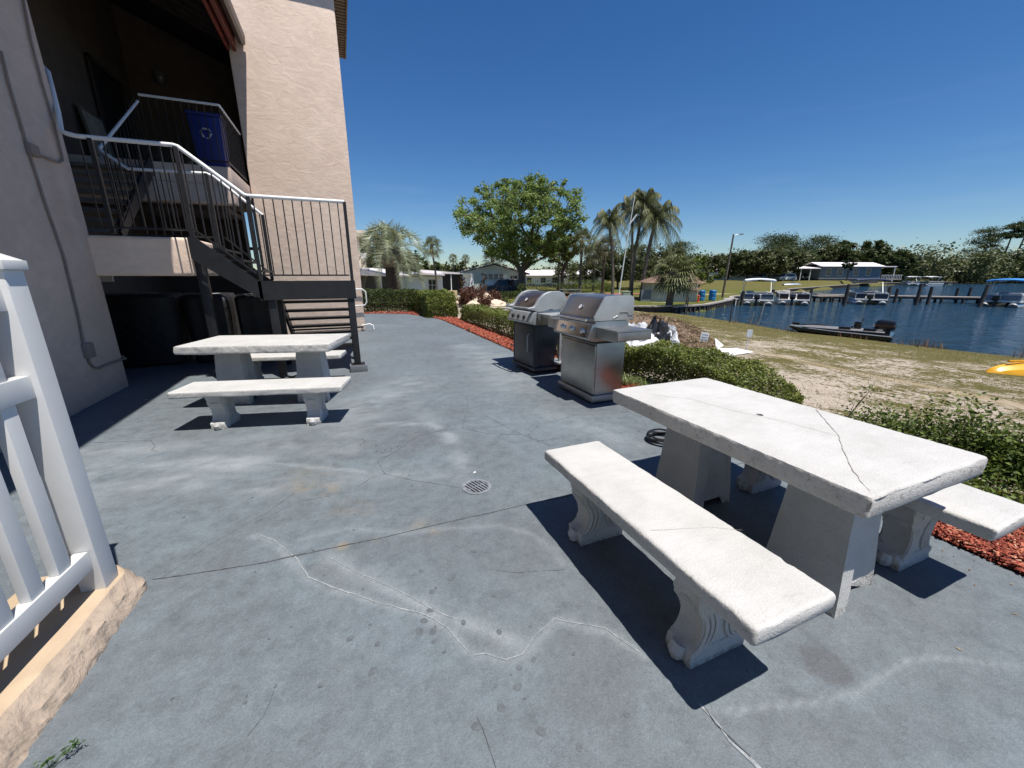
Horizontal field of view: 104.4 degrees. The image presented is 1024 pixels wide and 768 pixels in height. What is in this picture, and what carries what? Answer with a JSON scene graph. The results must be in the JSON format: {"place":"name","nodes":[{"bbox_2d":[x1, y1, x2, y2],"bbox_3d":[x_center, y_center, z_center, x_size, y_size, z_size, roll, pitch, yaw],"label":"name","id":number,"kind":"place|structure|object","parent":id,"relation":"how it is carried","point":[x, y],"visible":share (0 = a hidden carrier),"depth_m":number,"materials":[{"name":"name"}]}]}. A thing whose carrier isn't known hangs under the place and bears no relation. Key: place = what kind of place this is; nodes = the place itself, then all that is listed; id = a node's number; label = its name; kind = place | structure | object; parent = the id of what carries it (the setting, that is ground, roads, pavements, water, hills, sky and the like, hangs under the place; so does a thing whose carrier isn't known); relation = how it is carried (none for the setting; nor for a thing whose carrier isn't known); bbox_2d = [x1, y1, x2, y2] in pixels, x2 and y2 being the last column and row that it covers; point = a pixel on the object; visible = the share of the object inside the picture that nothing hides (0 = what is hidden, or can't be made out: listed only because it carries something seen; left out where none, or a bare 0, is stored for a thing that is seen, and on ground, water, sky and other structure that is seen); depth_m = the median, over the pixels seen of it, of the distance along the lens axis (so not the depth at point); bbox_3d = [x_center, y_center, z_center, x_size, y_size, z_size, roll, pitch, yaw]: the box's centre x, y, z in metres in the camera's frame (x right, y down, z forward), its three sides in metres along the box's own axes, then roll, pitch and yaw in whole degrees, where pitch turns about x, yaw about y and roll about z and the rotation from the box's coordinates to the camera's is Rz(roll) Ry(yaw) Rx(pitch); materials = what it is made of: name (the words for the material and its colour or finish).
{"place":"outdoors","nodes":[
{"label":"outdoors","id":0,"kind":"place"},
{"bbox_2d":[0,314,1023,767],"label":"patio","id":1,"kind":"structure","parent":0,"point":[332,590],"depth_m":1.82,"materials":[{"name":"paint"}]},
{"bbox_2d":[33,736,84,767],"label":"weed","id":2,"kind":"object","parent":1,"relation":"on","point":[77,742],"visible":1,"depth_m":1.26,"materials":[{"name":"green plant"}]},
{"bbox_2d":[0,565,146,767],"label":"stucco curb","id":3,"kind":"structure","parent":1,"relation":"on","point":[48,661],"depth_m":1.53,"materials":[{"name":"concrete"}]},
{"bbox_2d":[0,253,117,661],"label":"vinyl fence","id":4,"kind":"object","parent":3,"relation":"on","point":[30,387],"visible":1,"depth_m":1.57,"materials":[{"name":"white plastic"}]},
{"bbox_2d":[104,292,193,365],"bbox_3d":[-6.493,-0.964,6.845,1.505,1.234,0.966,-6,17,-22],"label":"covered bin","id":5,"kind":"object","parent":1,"relation":"on","point":[150,327],"visible":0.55,"depth_m":6.57,"materials":[{"name":"black plastic"}]},
{"bbox_2d":[0,0,374,452],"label":"apartment building","id":6,"kind":"structure","parent":1,"relation":"on","point":[262,78],"depth_m":8.64,"materials":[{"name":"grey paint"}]},
{"bbox_2d":[75,103,115,157],"bbox_3d":[-8.224,-4.842,7.926,0.163,1.045,0.840,-6,17,-22],"label":"chair","id":7,"kind":"object","parent":6,"relation":"on","point":[93,124],"visible":0.49,"depth_m":7.74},
{"bbox_2d":[85,59,136,159],"bbox_3d":[-8.808,-5.658,8.855,0.050,2.170,1.300,-6,17,-22],"label":"door","id":8,"kind":"structure","parent":6,"relation":"in","point":[110,93],"depth_m":8.69,"materials":[{"name":"paint"}]},
{"bbox_2d":[184,110,230,167],"bbox_3d":[-5.943,-4.741,7.838,0.560,0.960,0.520,-6,17,-22],"label":"recycling bin","id":9,"kind":"object","parent":6,"relation":"on","point":[204,133],"visible":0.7,"depth_m":7.63,"materials":[{"name":"blue plastic"}]},
{"bbox_2d":[44,66,367,377],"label":"staircase","id":10,"kind":"structure","parent":1,"relation":"on","point":[218,258],"depth_m":5.78,"materials":[{"name":"metal"}]},
{"bbox_2d":[181,292,240,360],"bbox_3d":[-5.409,-1.060,7.233,0.702,1.214,0.861,-6,17,-22],"label":"covered bin","id":11,"kind":"object","parent":1,"relation":"on","point":[225,310],"visible":0.62,"depth_m":6.85,"materials":[{"name":"black plastic"}]},
{"bbox_2d":[234,293,272,334],"bbox_3d":[-4.597,-1.079,7.323,0.611,1.204,1.120,-6,17,-22],"label":"covered bin","id":12,"kind":"object","parent":1,"relation":"on","point":[253,314],"visible":0.38,"depth_m":6.77,"materials":[{"name":"black plastic"}]},
{"bbox_2d":[167,376,350,429],"bbox_3d":[-2.541,0.200,4.147,1.587,0.420,0.437,-2,15,-8],"label":"concrete bench","id":13,"kind":"object","parent":1,"relation":"on","point":[219,396],"visible":1,"depth_m":4.01,"materials":[{"name":"concrete"}]},
{"bbox_2d":[173,334,349,403],"bbox_3d":[-2.937,-0.181,4.912,1.629,0.750,0.896,-2,15,-6],"label":"concrete table","id":14,"kind":"object","parent":1,"relation":"on","point":[232,355],"visible":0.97,"depth_m":4.70,"materials":[{"name":"concrete"}]},
{"bbox_2d":[251,350,346,379],"bbox_3d":[-3.237,-0.227,5.706,1.588,0.420,0.388,-3,16,-9],"label":"concrete bench","id":15,"kind":"object","parent":1,"relation":"on","point":[257,358],"visible":0.41,"depth_m":5.59,"materials":[{"name":"concrete"}]},
{"bbox_2d":[462,479,491,494],"bbox_3d":[-0.258,0.753,2.912,0.216,0.006,0.216,-6,17,-22],"label":"floor drain","id":16,"kind":"object","parent":1,"relation":"on","point":[477,486],"visible":1,"depth_m":2.91,"materials":[{"name":"metal"}]},
{"bbox_2d":[503,290,565,371],"bbox_3d":[0.366,-0.867,6.441,0.742,1.265,1.500,-8,17,-27],"label":"gas grill","id":17,"kind":"object","parent":1,"relation":"on","point":[537,338],"visible":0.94,"depth_m":6.20,"materials":[{"name":"grey metal"}]},
{"bbox_2d":[514,323,533,365],"bbox_3d":[0.170,-0.641,6.382,0.068,0.610,0.625,-8,17,-27],"label":"door","id":18,"kind":"structure","parent":17,"relation":"in","point":[523,334],"depth_m":6.37,"materials":[{"name":"grey metal"}]},
{"bbox_2d":[548,293,651,402],"bbox_3d":[0.992,-0.487,5.045,0.649,1.272,1.580,-6,17,-22],"label":"gas grill","id":19,"kind":"object","parent":1,"relation":"on","point":[596,331],"visible":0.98,"depth_m":4.77,"materials":[{"name":"silver metal"}]},
{"bbox_2d":[561,337,596,393],"bbox_3d":[0.830,-0.252,5.051,0.022,0.585,0.780,-6,17,-22],"label":"door","id":20,"kind":"structure","parent":19,"relation":"in","point":[578,359],"depth_m":4.99,"materials":[{"name":"silver metal"}]},
{"bbox_2d":[646,428,665,444],"bbox_3d":[1.411,0.495,3.704,0.309,0.080,0.310,-6,17,-22],"label":"hose coil","id":21,"kind":"object","parent":1,"relation":"on","point":[654,440],"visible":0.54,"depth_m":3.71,"materials":[{"name":"black rubber"}]},
{"bbox_2d":[545,441,835,669],"bbox_3d":[0.662,0.779,1.976,0.412,0.452,1.426,-6,17,-22],"label":"concrete bench","id":22,"kind":"object","parent":1,"relation":"on","point":[734,588],"visible":1,"depth_m":1.60,"materials":[{"name":"white concrete"}]},
{"bbox_2d":[364,311,1023,574],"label":"mulch","id":23,"kind":"object","parent":1,"relation":"on","point":[1007,550],"visible":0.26,"depth_m":2.29,"materials":[{"name":"wood"}]},
{"bbox_2d":[460,303,628,354],"bbox_3d":[0.072,-1.530,10.084,0.816,0.632,8.377,-6,17,-22],"label":"clipped hedge","id":24,"kind":"object","parent":23,"relation":"on","point":[472,313],"visible":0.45,"depth_m":11.15,"materials":[{"name":"green plant"}]},
{"bbox_2d":[623,339,805,404],"bbox_3d":[2.360,-0.174,5.214,0.965,0.653,2.779,-6,17,-22],"label":"clipped hedge","id":25,"kind":"object","parent":23,"relation":"on","point":[674,358],"visible":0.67,"depth_m":4.92,"materials":[{"name":"green plant"}]},
{"bbox_2d":[613,378,987,618],"bbox_3d":[1.395,0.529,2.348,0.890,0.738,1.528,-6,17,-22],"label":"concrete table","id":26,"kind":"object","parent":1,"relation":"on","point":[849,481],"visible":1,"depth_m":1.91,"materials":[{"name":"white concrete"}]},
{"bbox_2d":[736,464,1023,571],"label":"concrete bench","id":27,"kind":"object","parent":1,"relation":"on","point":[904,536],"visible":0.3,"depth_m":2.00,"materials":[{"name":"concrete"}]},
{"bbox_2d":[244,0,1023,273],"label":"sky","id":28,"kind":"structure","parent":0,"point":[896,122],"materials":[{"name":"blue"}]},
{"bbox_2d":[365,279,1023,575],"bbox_3d":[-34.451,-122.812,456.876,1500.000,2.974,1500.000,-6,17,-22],"label":"terrain","id":29,"kind":"structure","parent":0,"point":[797,373],"depth_m":9.87,"materials":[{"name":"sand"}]},
{"bbox_2d":[360,267,409,305],"bbox_3d":[-10.184,-7.019,28.146,4.500,2.600,6.000,0,15,0],"label":"carport","id":30,"kind":"object","parent":29,"relation":"on","point":[370,282],"visible":0.17,"depth_m":26.14,"materials":[{"name":"white metal"}]},
{"bbox_2d":[362,288,414,313],"bbox_3d":[-5.537,-3.640,17.303,2.771,1.094,1.862,-6,17,-22],"label":"clipped hedge","id":31,"kind":"object","parent":29,"relation":"on","point":[407,305],"visible":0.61,"depth_m":16.86,"materials":[{"name":"green plant"}]},
{"bbox_2d":[360,234,424,271],"bbox_3d":[-12.994,-11.528,38.605,9.247,6.360,8.232,-6,17,-22],"label":"tree","id":32,"kind":"object","parent":29,"relation":"on","point":[410,264],"visible":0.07,"depth_m":37.56,"materials":[{"name":"green plant"}]},
{"bbox_2d":[357,219,430,307],"bbox_3d":[-7.620,-7.413,24.745,5.120,5.640,5.477,-6,17,-22],"label":"pindo palm","id":33,"kind":"object","parent":29,"relation":"on","point":[390,257],"visible":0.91,"depth_m":24.21,"materials":[{"name":"green plant"}]},
{"bbox_2d":[400,271,444,289],"bbox_3d":[-10.041,-10.831,42.808,4.800,2.620,9.900,-4,16,-13],"label":"mobile home","id":34,"kind":"object","parent":29,"relation":"on","point":[429,281],"visible":0.5,"depth_m":38.66,"materials":[{"name":"white"}]},
{"bbox_2d":[419,235,443,289],"bbox_3d":[-6.311,-9.157,31.729,2.232,5.102,2.252,-6,17,-22],"label":"cabbage palm","id":35,"kind":"object","parent":29,"relation":"on","point":[431,251],"visible":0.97,"depth_m":31.17,"materials":[{"name":"green plant"}]},
{"bbox_2d":[414,288,458,318],"bbox_3d":[-3.132,-3.276,15.851,1.297,1.074,3.102,-6,17,-22],"label":"clipped hedge","id":36,"kind":"object","parent":29,"relation":"on","point":[443,300],"visible":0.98,"depth_m":14.73,"materials":[{"name":"green plant"}]},
{"bbox_2d":[420,270,473,296],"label":"carport","id":37,"kind":"object","parent":29,"relation":"on","point":[450,282],"visible":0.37,"depth_m":45.87,"materials":[{"name":"white metal"}]},
{"bbox_2d":[457,287,475,305],"bbox_3d":[-3.003,-5.595,25.522,1.252,1.328,1.294,-6,17,-22],"label":"red shrub","id":38,"kind":"object","parent":29,"relation":"on","point":[464,298],"visible":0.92,"depth_m":25.30,"materials":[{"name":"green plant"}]},
{"bbox_2d":[458,283,486,299],"bbox_3d":[-2.809,-6.660,29.188,2.239,1.588,1.799,-6,17,-22],"label":"red shrub","id":39,"kind":"object","parent":29,"relation":"on","point":[476,290],"visible":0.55,"depth_m":29.07,"materials":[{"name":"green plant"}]},
{"bbox_2d":[477,292,493,305],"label":"red shrub","id":40,"kind":"object","parent":29,"relation":"on","point":[484,300],"visible":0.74,"depth_m":25.27,"materials":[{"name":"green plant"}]},
{"bbox_2d":[459,263,529,293],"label":"green house","id":41,"kind":"structure","parent":29,"relation":"on","point":[493,272],"depth_m":48.17,"materials":[{"name":"paint"}]},
{"bbox_2d":[484,279,518,291],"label":"parked car","id":42,"kind":"object","parent":29,"relation":"on","point":[506,284],"visible":0.57,"depth_m":47.78,"materials":[{"name":"paint"}]},
{"bbox_2d":[452,170,589,290],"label":"tree","id":43,"kind":"object","parent":29,"relation":"on","point":[530,195],"visible":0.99,"depth_m":41.85,"materials":[{"name":"green plant"}]},
{"bbox_2d":[419,261,653,279],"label":"woods","id":44,"kind":"object","parent":29,"relation":"on","point":[445,267],"visible":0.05,"depth_m":122.65,"materials":[{"name":"green plant"}]},
{"bbox_2d":[514,283,574,294],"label":"clipped hedge","id":45,"kind":"object","parent":29,"relation":"on","point":[519,287],"visible":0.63,"depth_m":42.70,"materials":[{"name":"green plant"}]},
{"bbox_2d":[525,270,565,285],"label":"house","id":46,"kind":"structure","parent":29,"relation":"on","point":[541,275],"depth_m":77.42,"materials":[{"name":"white"}]},
{"bbox_2d":[541,233,584,291],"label":"tree","id":47,"kind":"object","parent":29,"relation":"on","point":[564,255],"visible":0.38,"depth_m":49.56,"materials":[{"name":"green plant"}]},
{"bbox_2d":[565,228,599,291],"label":"cabbage palm","id":48,"kind":"object","parent":29,"relation":"on","point":[582,247],"visible":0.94,"depth_m":43.18,"materials":[{"name":"green plant"}]},
{"bbox_2d":[552,257,619,282],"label":"tree","id":49,"kind":"object","parent":29,"relation":"on","point":[572,269],"visible":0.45,"depth_m":71.31,"materials":[{"name":"green plant"}]},
{"bbox_2d":[506,303,672,311],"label":"seawall","id":50,"kind":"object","parent":29,"relation":"on","point":[654,308],"visible":0.16,"depth_m":28.54,"materials":[{"name":"concrete"}]},
{"bbox_2d":[572,282,610,291],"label":"clipped hedge","id":51,"kind":"object","parent":29,"relation":"on","point":[595,284],"visible":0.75,"depth_m":54.25,"materials":[{"name":"green plant"}]},
{"bbox_2d":[583,246,607,290],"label":"cabbage palm","id":52,"kind":"object","parent":29,"relation":"on","point":[593,263],"visible":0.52,"depth_m":55.32,"materials":[{"name":"green plant"}]},
{"bbox_2d":[590,234,621,293],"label":"cabbage palm","id":53,"kind":"object","parent":29,"relation":"on","point":[605,252],"visible":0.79,"depth_m":47.24,"materials":[{"name":"green plant"}]},
{"bbox_2d":[588,207,628,293],"bbox_3d":[8.887,-12.356,37.873,4.033,8.302,3.712,-6,17,-22],"label":"queen palm","id":54,"kind":"object","parent":29,"relation":"on","point":[612,220],"visible":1,"depth_m":37.11,"materials":[{"name":"green plant"}]},
{"bbox_2d":[576,245,658,287],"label":"tree","id":55,"kind":"object","parent":29,"relation":"on","point":[617,277],"visible":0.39,"depth_m":65.39,"materials":[{"name":"green plant"}]},
{"bbox_2d":[618,196,636,294],"bbox_3d":[10.508,-12.210,36.055,1.246,9.006,0.130,0,15,0],"label":"flagpole","id":56,"kind":"object","parent":29,"relation":"on","point":[632,201],"visible":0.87,"depth_m":35.78,"materials":[{"name":"white metal"}]},
{"bbox_2d":[611,195,651,289],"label":"queen palm","id":57,"kind":"object","parent":29,"relation":"on","point":[618,205],"visible":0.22,"depth_m":41.20,"materials":[{"name":"green plant"}]},
{"bbox_2d":[620,187,668,295],"bbox_3d":[12.755,-13.623,38.729,4.644,10.266,4.132,9,18,30],"label":"queen palm","id":58,"kind":"object","parent":29,"relation":"on","point":[642,200],"visible":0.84,"depth_m":37.53,"materials":[{"name":"green plant"}]},
{"bbox_2d":[609,242,691,281],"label":"tree","id":59,"kind":"object","parent":29,"relation":"on","point":[640,255],"visible":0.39,"depth_m":61.39,"materials":[{"name":"green plant"}]},
{"bbox_2d":[625,315,679,346],"bbox_3d":[3.002,-1.072,8.868,1.519,0.883,1.191,2,16,9],"label":"tarp bundle","id":60,"kind":"object","parent":29,"relation":"on","point":[663,330],"visible":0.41,"depth_m":8.77,"materials":[{"name":"white plastic"}]},
{"bbox_2d":[625,200,684,298],"bbox_3d":[13.688,-12.725,38.029,5.644,8.910,5.148,-6,17,-22],"label":"queen palm","id":61,"kind":"object","parent":29,"relation":"on","point":[658,216],"visible":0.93,"depth_m":36.97,"materials":[{"name":"green plant"}]},
{"bbox_2d":[637,274,705,302],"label":"block building","id":62,"kind":"structure","parent":29,"relation":"on","point":[648,285],"depth_m":35.23,"materials":[{"name":"grey"}]},
{"bbox_2d":[629,312,716,346],"bbox_3d":[3.882,-1.660,11.999,3.750,1.123,4.774,-6,17,-22],"label":"debris pile","id":63,"kind":"object","parent":29,"relation":"on","point":[687,332],"visible":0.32,"depth_m":10.88,"materials":[{"name":"stone"}]},
{"bbox_2d":[649,253,701,311],"bbox_3d":[11.924,-7.384,29.060,3.883,4.088,3.948,-6,17,-22],"label":"cabbage palm","id":64,"kind":"object","parent":29,"relation":"on","point":[673,263],"visible":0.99,"depth_m":28.29,"materials":[{"name":"green plant"}]},
{"bbox_2d":[656,239,702,257],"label":"tree","id":65,"kind":"object","parent":29,"relation":"on","point":[685,245],"visible":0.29,"depth_m":140.16,"materials":[{"name":"green plant"}]},
{"bbox_2d":[679,254,725,288],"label":"tree","id":66,"kind":"object","parent":29,"relation":"on","point":[701,276],"visible":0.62,"depth_m":58.93,"materials":[{"name":"green plant"}]},
{"bbox_2d":[670,290,781,313],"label":"seawall","id":67,"kind":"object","parent":29,"relation":"on","point":[675,309],"visible":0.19,"depth_m":30.61,"materials":[{"name":"concrete"}]},
{"bbox_2d":[706,269,751,280],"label":"house","id":68,"kind":"structure","parent":29,"relation":"on","point":[738,278],"depth_m":96.64,"materials":[{"name":"grey"}]},
{"bbox_2d":[702,252,757,279],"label":"tree","id":69,"kind":"object","parent":29,"relation":"on","point":[735,264],"visible":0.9,"depth_m":87.88,"materials":[{"name":"green plant"}]},
{"bbox_2d":[721,234,743,297],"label":"street lamp","id":70,"kind":"object","parent":29,"relation":"on","point":[724,285],"visible":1,"depth_m":40.23,"materials":[{"name":"grey metal"}]},
{"bbox_2d":[715,338,753,354],"bbox_3d":[5.877,-1.028,10.687,1.112,0.355,0.680,-7,17,-25],"label":"lounge chair","id":71,"kind":"object","parent":29,"relation":"on","point":[736,351],"visible":0.82,"depth_m":10.69,"materials":[{"name":"plastic"}]},
{"bbox_2d":[722,249,786,278],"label":"tree","id":72,"kind":"object","parent":29,"relation":"on","point":[763,255],"visible":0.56,"depth_m":86.88,"materials":[{"name":"green plant"}]},
{"bbox_2d":[748,231,807,250],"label":"pine tree","id":73,"kind":"object","parent":29,"relation":"on","point":[776,244],"visible":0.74,"depth_m":158.20,"materials":[{"name":"green plant"}]},
{"bbox_2d":[749,246,814,278],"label":"tree","id":74,"kind":"object","parent":29,"relation":"on","point":[796,262],"visible":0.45,"depth_m":91.03,"materials":[{"name":"green plant"}]},
{"bbox_2d":[766,233,816,251],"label":"pine tree","id":75,"kind":"object","parent":29,"relation":"on","point":[794,240],"visible":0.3,"depth_m":159.59,"materials":[{"name":"green plant"}]},
{"bbox_2d":[785,249,821,272],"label":"tree","id":76,"kind":"object","parent":29,"relation":"on","point":[816,258],"visible":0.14,"depth_m":100.59,"materials":[{"name":"green plant"}]},
{"bbox_2d":[794,231,851,253],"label":"pine tree","id":77,"kind":"object","parent":29,"relation":"on","point":[822,239],"visible":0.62,"depth_m":150.48,"materials":[{"name":"green plant"}]},
{"bbox_2d":[642,237,1023,283],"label":"woods","id":78,"kind":"object","parent":29,"relation":"on","point":[964,269],"visible":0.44,"depth_m":125.94,"materials":[{"name":"green plant"}]},
{"bbox_2d":[812,242,865,261],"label":"tree","id":79,"kind":"object","parent":29,"relation":"on","point":[831,257],"visible":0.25,"depth_m":117.72,"materials":[{"name":"green plant"}]},
{"bbox_2d":[789,262,901,282],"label":"mobile home","id":80,"kind":"object","parent":29,"relation":"on","point":[830,271],"visible":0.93,"depth_m":96.69,"materials":[{"name":"white"}]},
{"bbox_2d":[841,256,857,280],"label":"tree","id":81,"kind":"object","parent":29,"relation":"on","point":[845,264],"visible":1,"depth_m":90.02,"materials":[{"name":"green plant"}]},
{"bbox_2d":[822,239,893,264],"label":"tree","id":82,"kind":"object","parent":29,"relation":"on","point":[879,251],"visible":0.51,"depth_m":113.90,"materials":[{"name":"green plant"}]},
{"bbox_2d":[786,280,945,291],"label":"seawall","id":83,"kind":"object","parent":29,"relation":"on","point":[831,286],"visible":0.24,"depth_m":84.01,"materials":[{"name":"concrete"}]},
{"bbox_2d":[844,381,888,417],"bbox_3d":[3.566,0.262,4.032,0.332,0.607,0.227,11,19,36],"label":"dead twig","id":84,"kind":"object","parent":29,"relation":"on","point":[863,397],"visible":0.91,"depth_m":4.02,"materials":[{"name":"brown plant"}]},
{"bbox_2d":[834,394,922,437],"bbox_3d":[3.257,0.345,3.534,0.650,0.597,0.612,15,21,43],"label":"bush","id":85,"kind":"object","parent":29,"relation":"on","point":[886,422],"visible":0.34,"depth_m":3.48,"materials":[{"name":"green plant"}]},
{"bbox_2d":[733,319,1023,358],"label":"shore weeds","id":86,"kind":"object","parent":29,"relation":"on","point":[923,344],"visible":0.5,"depth_m":15.23,"materials":[{"name":"plant"}]},
{"bbox_2d":[874,245,919,277],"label":"tree","id":87,"kind":"object","parent":29,"relation":"on","point":[896,258],"visible":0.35,"depth_m":117.54,"materials":[{"name":"green plant"}]},
{"bbox_2d":[878,381,1023,500],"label":"bush","id":88,"kind":"object","parent":29,"relation":"on","point":[966,435],"visible":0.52,"depth_m":3.02,"materials":[{"name":"green plant"}]},
{"bbox_2d":[953,226,1014,255],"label":"pine tree","id":89,"kind":"object","parent":29,"relation":"on","point":[990,239],"visible":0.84,"depth_m":201.54,"materials":[{"name":"green plant"}]},
{"bbox_2d":[949,398,1023,496],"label":"bush","id":90,"kind":"object","parent":29,"relation":"on","point":[1016,449],"visible":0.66,"depth_m":2.79,"materials":[{"name":"green plant"}]},
{"bbox_2d":[962,456,1023,503],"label":"bush","id":91,"kind":"object","parent":29,"relation":"on","point":[988,487],"visible":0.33,"depth_m":2.64,"materials":[{"name":"green plant"}]},
{"bbox_2d":[985,360,1023,375],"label":"kayak","id":92,"kind":"object","parent":29,"relation":"on","point":[1016,367],"visible":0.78,"depth_m":9.68,"materials":[{"name":"yellow plastic"}]},
{"bbox_2d":[997,217,1023,251],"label":"pine tree","id":93,"kind":"object","parent":29,"relation":"on","point":[1019,227],"visible":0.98,"depth_m":193.43,"materials":[{"name":"green plant"}]},
{"bbox_2d":[1002,221,1023,251],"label":"pine tree","id":94,"kind":"object","parent":29,"relation":"on","point":[1009,225],"visible":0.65,"depth_m":196.52,"materials":[{"name":"green plant"}]},
{"bbox_2d":[676,281,1023,356],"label":"lake water","id":95,"kind":"structure","parent":0,"point":[968,326],"depth_m":26.90,"materials":[{"name":"blue liquid"}]},
{"bbox_2d":[740,278,776,305],"bbox_3d":[23.602,-8.763,38.312,2.400,2.840,6.178,7,17,25],"label":"pontoon boat","id":96,"kind":"object","parent":95,"relation":"on","point":[765,296],"visible":0.87,"depth_m":36.48,"materials":[{"name":"metal"}]},
{"bbox_2d":[775,290,810,305],"bbox_3d":[27.295,-8.271,38.767,2.400,1.650,6.178,9,18,29],"label":"pontoon boat","id":97,"kind":"object","parent":95,"relation":"on","point":[799,298],"visible":0.99,"depth_m":36.92,"materials":[{"name":"metal"}]},
{"bbox_2d":[812,295,843,301],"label":"dock","id":98,"kind":"object","parent":95,"relation":"in","point":[831,298],"visible":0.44,"depth_m":41.57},
{"bbox_2d":[789,317,896,342],"bbox_3d":[14.926,-2.396,18.166,1.692,1.434,3.763,-15,21,-42],"label":"bass boat","id":99,"kind":"object","parent":95,"relation":"in","point":[882,329],"visible":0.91,"depth_m":17.34,"materials":[{"name":"black metal"}]},
{"bbox_2d":[847,278,891,304],"bbox_3d":[35.140,-9.031,39.289,2.400,2.840,6.378,9,18,31],"label":"pontoon boat","id":100,"kind":"object","parent":95,"relation":"on","point":[874,297],"visible":0.91,"depth_m":37.64,"materials":[{"name":"metal"}]},
{"bbox_2d":[815,294,1009,304],"bbox_3d":[42.070,-8.324,41.268,17.144,1.630,1.639,8,17,27],"label":"dock","id":101,"kind":"object","parent":95,"relation":"in","point":[954,298],"visible":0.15,"depth_m":39.99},
{"bbox_2d":[981,278,1023,307],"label":"pontoon boat","id":102,"kind":"object","parent":95,"relation":"on","point":[1003,298],"visible":0.87,"depth_m":34.80,"materials":[{"name":"metal"}]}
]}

